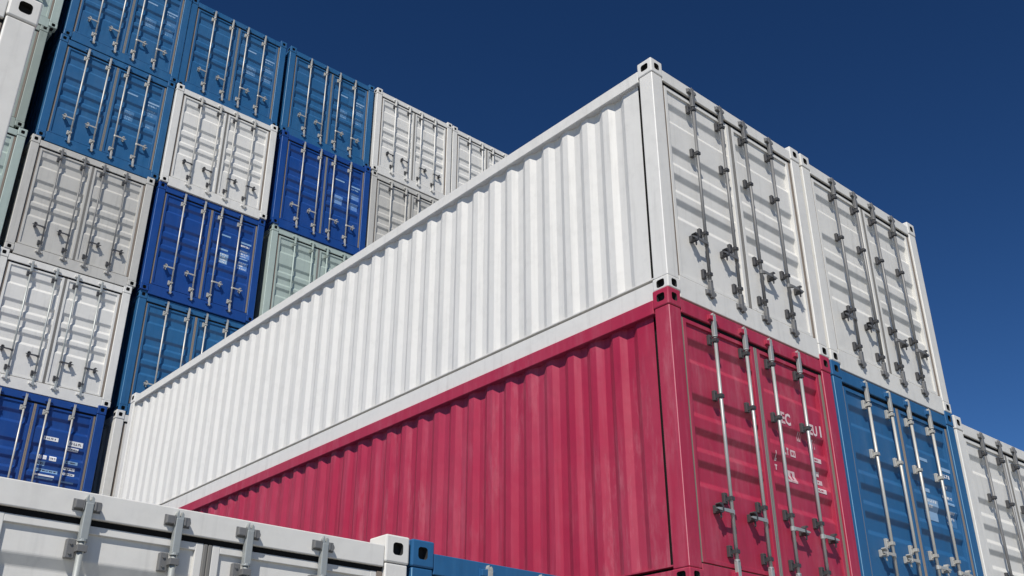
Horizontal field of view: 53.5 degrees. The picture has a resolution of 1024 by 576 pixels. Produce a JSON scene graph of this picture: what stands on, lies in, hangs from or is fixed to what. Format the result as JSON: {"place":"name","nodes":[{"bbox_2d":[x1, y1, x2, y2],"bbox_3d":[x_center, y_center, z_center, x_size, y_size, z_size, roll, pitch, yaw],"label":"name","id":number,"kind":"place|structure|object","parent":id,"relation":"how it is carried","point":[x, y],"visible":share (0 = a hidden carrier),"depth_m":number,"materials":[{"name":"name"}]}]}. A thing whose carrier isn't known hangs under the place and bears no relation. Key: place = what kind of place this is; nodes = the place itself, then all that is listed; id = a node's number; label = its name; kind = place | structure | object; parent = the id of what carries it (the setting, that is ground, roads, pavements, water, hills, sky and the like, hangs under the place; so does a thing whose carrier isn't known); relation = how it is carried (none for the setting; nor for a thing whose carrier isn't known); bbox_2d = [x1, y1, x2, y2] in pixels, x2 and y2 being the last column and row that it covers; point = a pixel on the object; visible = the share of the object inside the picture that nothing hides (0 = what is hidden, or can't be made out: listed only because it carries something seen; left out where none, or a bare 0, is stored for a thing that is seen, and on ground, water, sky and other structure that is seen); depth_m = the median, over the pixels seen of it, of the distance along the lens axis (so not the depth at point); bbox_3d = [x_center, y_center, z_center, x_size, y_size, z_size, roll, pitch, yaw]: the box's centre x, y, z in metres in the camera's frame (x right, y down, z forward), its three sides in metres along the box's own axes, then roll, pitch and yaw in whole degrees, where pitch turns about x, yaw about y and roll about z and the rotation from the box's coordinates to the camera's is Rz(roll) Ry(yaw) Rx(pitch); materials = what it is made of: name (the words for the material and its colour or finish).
{"place":"outdoors","nodes":[
{"label":"outdoors","id":0,"kind":"place"},
{"bbox_2d":[0,0,42,157],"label":"shipping container","id":1,"kind":"object","parent":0,"point":[19,20],"visible":1,"depth_m":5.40,"materials":[{"name":"white metal"}]},
{"bbox_2d":[199,0,1023,450],"label":"sky","id":2,"kind":"structure","parent":0,"point":[915,108],"materials":[{"name":"blue"}]},
{"bbox_2d":[829,360,983,575],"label":"shipping container","id":3,"kind":"object","parent":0,"point":[910,506],"visible":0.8,"depth_m":10.33,"materials":[{"name":"blue metal"}]},
{"bbox_2d":[798,153,951,414],"bbox_3d":[0.089,2.049,15.481,2.438,2.535,12.226,22,-34,-36],"label":"shipping container","id":4,"kind":"object","parent":3,"relation":"on","point":[877,320],"visible":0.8,"depth_m":11.36,"materials":[{"name":"white metal"}]},
{"bbox_2d":[810,177,890,378],"bbox_3d":[3.693,-0.166,11.131,1.047,2.332,0.134,22,-34,-36],"label":"door","id":5,"kind":"structure","parent":4,"relation":"in","point":[858,328],"depth_m":11.13,"materials":[{"name":"white paint"}]},
{"bbox_2d":[861,203,939,396],"bbox_3d":[4.481,0.146,11.751,1.050,2.332,0.134,22,-34,-36],"label":"door","id":6,"kind":"structure","parent":4,"relation":"in","point":[909,354],"depth_m":11.74,"materials":[{"name":"white paint"}]},
{"bbox_2d":[842,380,926,575],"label":"door","id":7,"kind":"structure","parent":3,"relation":"in","point":[889,516],"depth_m":10.07,"materials":[{"name":"blue paint"}]},
{"bbox_2d":[897,399,975,575],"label":"door","id":8,"kind":"structure","parent":3,"relation":"in","point":[946,551],"depth_m":10.73,"materials":[{"name":"blue paint"}]},
{"bbox_2d":[952,415,1023,575],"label":"shipping container","id":9,"kind":"object","parent":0,"point":[993,471],"visible":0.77,"depth_m":11.63,"materials":[{"name":"white metal"}]},
{"bbox_2d":[964,432,1023,575],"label":"door","id":10,"kind":"structure","parent":9,"relation":"in","point":[1004,539],"depth_m":11.63,"materials":[{"name":"white paint"}]},
{"bbox_2d":[1005,446,1023,536],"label":"door","id":11,"kind":"structure","parent":9,"relation":"in","point":[1015,468],"depth_m":12.23,"materials":[{"name":"white paint"}]},
{"label":"ground","id":12,"kind":"structure","parent":0,"visible":0},
{"bbox_2d":[0,477,408,575],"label":"shipping container","id":13,"kind":"object","parent":12,"relation":"on","point":[47,530],"visible":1,"depth_m":5.00,"materials":[{"name":"white metal"}]},
{"bbox_2d":[0,494,207,575],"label":"door","id":14,"kind":"structure","parent":13,"relation":"in","point":[29,546],"depth_m":4.81,"materials":[{"name":"white paint"}]},
{"bbox_2d":[204,523,381,575],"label":"door","id":15,"kind":"structure","parent":13,"relation":"in","point":[220,561],"depth_m":5.37,"materials":[{"name":"white paint"}]},
{"bbox_2d":[405,539,554,575],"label":"shipping container","id":16,"kind":"object","parent":12,"relation":"on","point":[424,559],"visible":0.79,"depth_m":6.12,"materials":[{"name":"blue metal"}]},
{"bbox_2d":[479,565,541,575],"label":"door","id":17,"kind":"structure","parent":16,"relation":"in","point":[489,571],"depth_m":6.29,"materials":[{"name":"blue paint"}]},
{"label":"shipping container","id":18,"kind":"object","parent":12,"relation":"on","visible":0},
{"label":"shipping container","id":19,"kind":"object","parent":18,"relation":"on","visible":0},
{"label":"shipping container","id":20,"kind":"object","parent":19,"relation":"on","visible":0},
{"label":"shipping container","id":21,"kind":"object","parent":20,"relation":"on","visible":0},
{"bbox_2d":[0,127,27,235],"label":"shipping container","id":22,"kind":"object","parent":21,"relation":"on","point":[12,150],"visible":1,"depth_m":18.82,"materials":[{"name":"white metal"}]},
{"bbox_2d":[0,134,15,195],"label":"door","id":23,"kind":"structure","parent":22,"relation":"in","point":[7,150],"depth_m":18.84,"materials":[{"name":"green paint"}]},
{"bbox_2d":[9,25,49,129],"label":"shipping container","id":24,"kind":"object","parent":22,"relation":"on","point":[22,102],"visible":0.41,"depth_m":19.67,"materials":[{"name":"grey metal"}]},
{"bbox_2d":[12,31,38,117],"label":"door","id":25,"kind":"structure","parent":24,"relation":"in","point":[18,99],"depth_m":19.64,"materials":[{"name":"grey paint"}]},
{"bbox_2d":[36,0,63,42],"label":"shipping container","id":26,"kind":"object","parent":24,"relation":"on","point":[50,13],"visible":0.23,"depth_m":20.46,"materials":[{"name":"grey metal"}]},
{"bbox_2d":[36,0,54,18],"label":"door","id":27,"kind":"structure","parent":26,"relation":"in","point":[47,7],"depth_m":20.46,"materials":[{"name":"green paint"}]},
{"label":"shipping container","id":28,"kind":"object","parent":12,"relation":"on","visible":0},
{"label":"shipping container","id":29,"kind":"object","parent":28,"relation":"on","visible":0},
{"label":"shipping container","id":30,"kind":"object","parent":29,"relation":"on","visible":0},
{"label":"shipping container","id":31,"kind":"object","parent":30,"relation":"on","visible":0},
{"bbox_2d":[253,223,351,319],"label":"shipping container","id":32,"kind":"object","parent":31,"relation":"on","point":[291,263],"visible":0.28,"depth_m":22.37,"materials":[{"name":"grey metal"}]},
{"bbox_2d":[269,235,318,309],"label":"door","id":33,"kind":"structure","parent":32,"relation":"in","point":[296,263],"depth_m":22.40,"materials":[{"name":"green paint"}]},
{"bbox_2d":[264,129,370,255],"bbox_3d":[-8.383,-0.122,27.674,2.438,2.535,12.226,22,-34,-36],"label":"shipping container","id":34,"kind":"object","parent":32,"relation":"on","point":[318,195],"visible":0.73,"depth_m":23.54,"materials":[{"name":"blue metal"}]},
{"bbox_2d":[279,140,326,234],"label":"door","id":35,"kind":"structure","parent":34,"relation":"in","point":[305,169],"depth_m":23.32,"materials":[{"name":"blue paint"}]},
{"bbox_2d":[276,46,374,166],"bbox_3d":[-8.446,-2.326,28.808,2.438,2.535,12.226,22,-34,-36],"label":"shipping container","id":36,"kind":"object","parent":34,"relation":"on","point":[325,107],"visible":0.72,"depth_m":24.70,"materials":[{"name":"blue metal"}]},
{"bbox_2d":[287,56,332,143],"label":"door","id":37,"kind":"structure","parent":36,"relation":"in","point":[312,85],"depth_m":24.46,"materials":[{"name":"blue paint"}]},
{"bbox_2d":[326,73,367,159],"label":"door","id":38,"kind":"structure","parent":36,"relation":"in","point":[348,102],"depth_m":25.08,"materials":[{"name":"blue paint"}]},
{"bbox_2d":[320,155,363,247],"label":"door","id":39,"kind":"structure","parent":34,"relation":"in","point":[343,186],"depth_m":23.94,"materials":[{"name":"blue paint"}]},
{"bbox_2d":[316,247,346,278],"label":"door","id":40,"kind":"structure","parent":32,"relation":"in","point":[326,261],"depth_m":23.07,"materials":[{"name":"green paint"}]},
{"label":"shipping container","id":41,"kind":"object","parent":12,"relation":"on","visible":0},
{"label":"shipping container","id":42,"kind":"object","parent":41,"relation":"on","visible":0},
{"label":"shipping container","id":43,"kind":"object","parent":42,"relation":"on","visible":0},
{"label":"shipping container","id":44,"kind":"object","parent":43,"relation":"on","visible":0},
{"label":"shipping container","id":45,"kind":"object","parent":44,"relation":"on","visible":0},
{"bbox_2d":[365,169,437,247],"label":"shipping container","id":46,"kind":"object","parent":45,"relation":"on","point":[392,205],"visible":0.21,"depth_m":24.99,"materials":[{"name":"white metal"}]},
{"bbox_2d":[373,180,410,241],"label":"door","id":47,"kind":"structure","parent":46,"relation":"in","point":[392,204],"depth_m":24.98,"materials":[{"name":"grey paint"}]},
{"bbox_2d":[369,88,451,199],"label":"shipping container","id":48,"kind":"object","parent":46,"relation":"on","point":[410,146],"visible":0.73,"depth_m":26.14,"materials":[{"name":"white metal"}]},
{"bbox_2d":[377,97,414,181],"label":"door","id":49,"kind":"structure","parent":48,"relation":"in","point":[397,123],"depth_m":25.91,"materials":[{"name":"white paint"}]},
{"bbox_2d":[412,112,446,194],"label":"door","id":50,"kind":"structure","parent":48,"relation":"in","point":[429,148],"depth_m":26.52,"materials":[{"name":"white paint"}]},
{"bbox_2d":[410,192,434,218],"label":"door","id":51,"kind":"structure","parent":46,"relation":"in","point":[418,205],"depth_m":25.64,"materials":[{"name":"grey paint"}]},
{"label":"shipping container","id":52,"kind":"object","parent":12,"relation":"on","visible":0},
{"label":"shipping container","id":53,"kind":"object","parent":52,"relation":"on","visible":0},
{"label":"shipping container","id":54,"kind":"object","parent":53,"relation":"on","visible":0},
{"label":"shipping container","id":55,"kind":"object","parent":54,"relation":"on","visible":0},
{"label":"shipping container","id":56,"kind":"object","parent":55,"relation":"on","visible":0},
{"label":"shipping container","id":57,"kind":"object","parent":56,"relation":"on","visible":0},
{"bbox_2d":[450,126,507,192],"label":"shipping container","id":58,"kind":"object","parent":57,"relation":"on","point":[471,157],"visible":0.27,"depth_m":27.57,"materials":[{"name":"white metal"}]},
{"bbox_2d":[456,135,486,188],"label":"door","id":59,"kind":"structure","parent":58,"relation":"in","point":[471,157],"depth_m":27.56,"materials":[{"name":"white paint"}]},
{"bbox_2d":[487,148,506,168],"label":"door","id":60,"kind":"structure","parent":58,"relation":"in","point":[492,158],"depth_m":28.21,"materials":[{"name":"white paint"}]},
{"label":"shipping container","id":61,"kind":"object","parent":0,"visible":0},
{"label":"shipping container","id":62,"kind":"object","parent":61,"relation":"on","visible":0},
{"bbox_2d":[0,386,106,492],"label":"shipping container","id":63,"kind":"object","parent":62,"relation":"on","point":[49,441],"visible":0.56,"depth_m":17.65,"materials":[{"name":"blue metal"}]},
{"bbox_2d":[0,388,35,479],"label":"door","id":64,"kind":"structure","parent":63,"relation":"in","point":[16,416],"depth_m":17.32,"materials":[{"name":"blue paint"}]},
{"bbox_2d":[19,398,95,490],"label":"door","id":65,"kind":"structure","parent":63,"relation":"in","point":[59,440],"depth_m":17.72,"materials":[{"name":"blue paint"}]},
{"bbox_2d":[0,247,131,408],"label":"shipping container","id":66,"kind":"object","parent":63,"relation":"on","point":[61,333],"visible":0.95,"depth_m":18.43,"materials":[{"name":"white metal"}]},
{"bbox_2d":[0,261,65,385],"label":"door","id":67,"kind":"structure","parent":66,"relation":"in","point":[30,298],"depth_m":18.14,"materials":[{"name":"white paint"}]},
{"bbox_2d":[0,134,154,288],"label":"shipping container","id":68,"kind":"object","parent":66,"relation":"on","point":[71,211],"visible":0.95,"depth_m":19.46,"materials":[{"name":"white metal"}]},
{"bbox_2d":[15,147,93,261],"bbox_3d":[-8.628,-1.618,19.231,1.047,2.332,0.134,22,-34,-36],"label":"door","id":69,"kind":"structure","parent":68,"relation":"in","point":[55,202],"depth_m":19.22,"materials":[{"name":"grey paint"}]},
{"bbox_2d":[23,33,175,181],"bbox_3d":[-12.192,-1.601,24.726,2.438,2.535,12.226,22,-34,-36],"label":"shipping container","id":70,"kind":"object","parent":68,"relation":"on","point":[94,104],"visible":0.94,"depth_m":20.63,"materials":[{"name":"blue metal"}]},
{"bbox_2d":[46,46,117,151],"bbox_3d":[-8.588,-3.817,20.376,1.047,2.332,0.134,22,-34,-36],"label":"door","id":71,"kind":"structure","parent":70,"relation":"in","point":[86,83],"depth_m":20.37,"materials":[{"name":"blue paint"}]},
{"bbox_2d":[39,0,191,83],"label":"shipping container","id":72,"kind":"object","parent":70,"relation":"on","point":[147,36],"visible":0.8,"depth_m":21.68,"materials":[{"name":"blue metal"}]},
{"bbox_2d":[72,0,134,52],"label":"door","id":73,"kind":"structure","parent":72,"relation":"in","point":[106,22],"depth_m":21.30,"materials":[{"name":"blue paint"}]},
{"bbox_2d":[123,0,184,73],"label":"door","id":74,"kind":"structure","parent":72,"relation":"in","point":[152,35],"depth_m":22.05,"materials":[{"name":"blue paint"}]},
{"bbox_2d":[100,66,165,169],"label":"door","id":75,"kind":"structure","parent":70,"relation":"in","point":[136,106],"depth_m":20.99,"materials":[{"name":"blue paint"}]},
{"bbox_2d":[74,164,144,276],"bbox_3d":[-7.840,-1.307,19.851,1.050,2.332,0.134,22,-34,-36],"label":"door","id":76,"kind":"structure","parent":68,"relation":"in","point":[108,230],"depth_m":19.85,"materials":[{"name":"grey paint"}]},
{"bbox_2d":[43,274,121,396],"bbox_3d":[-7.881,0.896,18.714,1.049,2.332,0.134,22,-34,-36],"label":"door","id":77,"kind":"structure","parent":66,"relation":"in","point":[82,342],"depth_m":18.70,"materials":[{"name":"white paint"}]},
{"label":"shipping container","id":78,"kind":"object","parent":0,"visible":0},
{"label":"shipping container","id":79,"kind":"object","parent":78,"relation":"on","visible":0},
{"bbox_2d":[91,409,128,496],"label":"shipping container","id":80,"kind":"object","parent":79,"relation":"on","point":[109,455],"visible":0.06,"depth_m":18.42,"materials":[{"name":"white metal"}]},
{"bbox_2d":[110,423,126,496],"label":"door","id":81,"kind":"structure","parent":80,"relation":"in","point":[124,427],"depth_m":18.33,"materials":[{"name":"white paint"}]},
{"bbox_2d":[105,289,248,419],"bbox_3d":[-10.330,3.568,23.975,2.438,2.535,12.226,22,-34,-36],"label":"shipping container","id":82,"kind":"object","parent":80,"relation":"on","point":[161,338],"visible":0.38,"depth_m":19.75,"materials":[{"name":"blue metal"}]},
{"bbox_2d":[128,302,196,403],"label":"door","id":83,"kind":"structure","parent":82,"relation":"in","point":[166,335],"depth_m":19.73,"materials":[{"name":"blue paint"}]},
{"bbox_2d":[130,181,265,323],"bbox_3d":[-10.326,1.337,25.055,2.438,2.535,12.226,22,-34,-36],"label":"shipping container","id":84,"kind":"object","parent":82,"relation":"on","point":[199,254],"visible":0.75,"depth_m":20.93,"materials":[{"name":"blue metal"}]},
{"bbox_2d":[149,193,212,299],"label":"door","id":85,"kind":"structure","parent":84,"relation":"in","point":[184,227],"depth_m":20.70,"materials":[{"name":"blue paint"}]},
{"bbox_2d":[153,83,277,219],"bbox_3d":[-10.309,-0.887,26.150,2.438,2.535,12.226,22,-34,-36],"label":"shipping container","id":86,"kind":"object","parent":84,"relation":"on","point":[216,153],"visible":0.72,"depth_m":22.04,"materials":[{"name":"white metal"}]},
{"bbox_2d":[169,95,227,194],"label":"door","id":87,"kind":"structure","parent":86,"relation":"in","point":[199,140],"depth_m":21.80,"materials":[{"name":"white paint"}]},
{"bbox_2d":[175,0,286,125],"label":"shipping container","id":88,"kind":"object","parent":86,"relation":"on","point":[230,63],"visible":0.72,"depth_m":23.23,"materials":[{"name":"blue metal"}]},
{"bbox_2d":[185,8,239,100],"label":"door","id":89,"kind":"structure","parent":88,"relation":"in","point":[210,67],"depth_m":22.95,"materials":[{"name":"blue paint"}]},
{"bbox_2d":[229,27,279,118],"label":"door","id":90,"kind":"structure","parent":88,"relation":"in","point":[256,59],"depth_m":23.58,"materials":[{"name":"blue paint"}]},
{"bbox_2d":[216,111,269,209],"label":"door","id":91,"kind":"structure","parent":86,"relation":"in","point":[241,176],"depth_m":22.42,"materials":[{"name":"white paint"}]},
{"bbox_2d":[199,207,256,312],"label":"door","id":92,"kind":"structure","parent":84,"relation":"in","point":[227,271],"depth_m":21.32,"materials":[{"name":"blue paint"}]},
{"bbox_2d":[190,313,236,360],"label":"door","id":93,"kind":"structure","parent":82,"relation":"in","point":[207,334],"depth_m":20.45,"materials":[{"name":"blue paint"}]},
{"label":"shipping container","id":94,"kind":"object","parent":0,"visible":0},
{"bbox_2d":[179,286,860,575],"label":"shipping container","id":95,"kind":"object","parent":94,"relation":"on","point":[667,431],"visible":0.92,"depth_m":9.11,"materials":[{"name":"metal"}]},
{"bbox_2d":[114,57,828,507],"bbox_3d":[-1.768,1.316,14.019,2.438,2.535,12.226,22,-34,-36],"label":"shipping container","id":96,"kind":"object","parent":95,"relation":"on","point":[646,181],"visible":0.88,"depth_m":10.74,"materials":[{"name":"white metal"}]},
{"bbox_2d":[662,84,750,313],"bbox_3d":[1.836,-0.900,9.668,1.047,2.332,0.134,22,-34,-36],"label":"door","id":97,"kind":"structure","parent":96,"relation":"in","point":[707,224],"depth_m":9.66,"materials":[{"name":"white paint"}]},
{"bbox_2d":[729,121,815,337],"bbox_3d":[2.624,-0.588,10.289,1.050,2.332,0.134,22,-34,-36],"label":"door","id":98,"kind":"structure","parent":96,"relation":"in","point":[773,252],"depth_m":10.27,"materials":[{"name":"white paint"}]},
{"bbox_2d":[681,313,781,575],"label":"door","id":99,"kind":"structure","parent":95,"relation":"in","point":[735,509],"depth_m":8.53,"materials":[{"name":"paint"}]},
{"bbox_2d":[755,338,849,575],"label":"door","id":100,"kind":"structure","parent":95,"relation":"in","point":[808,519],"depth_m":9.18,"materials":[{"name":"paint"}]}
]}

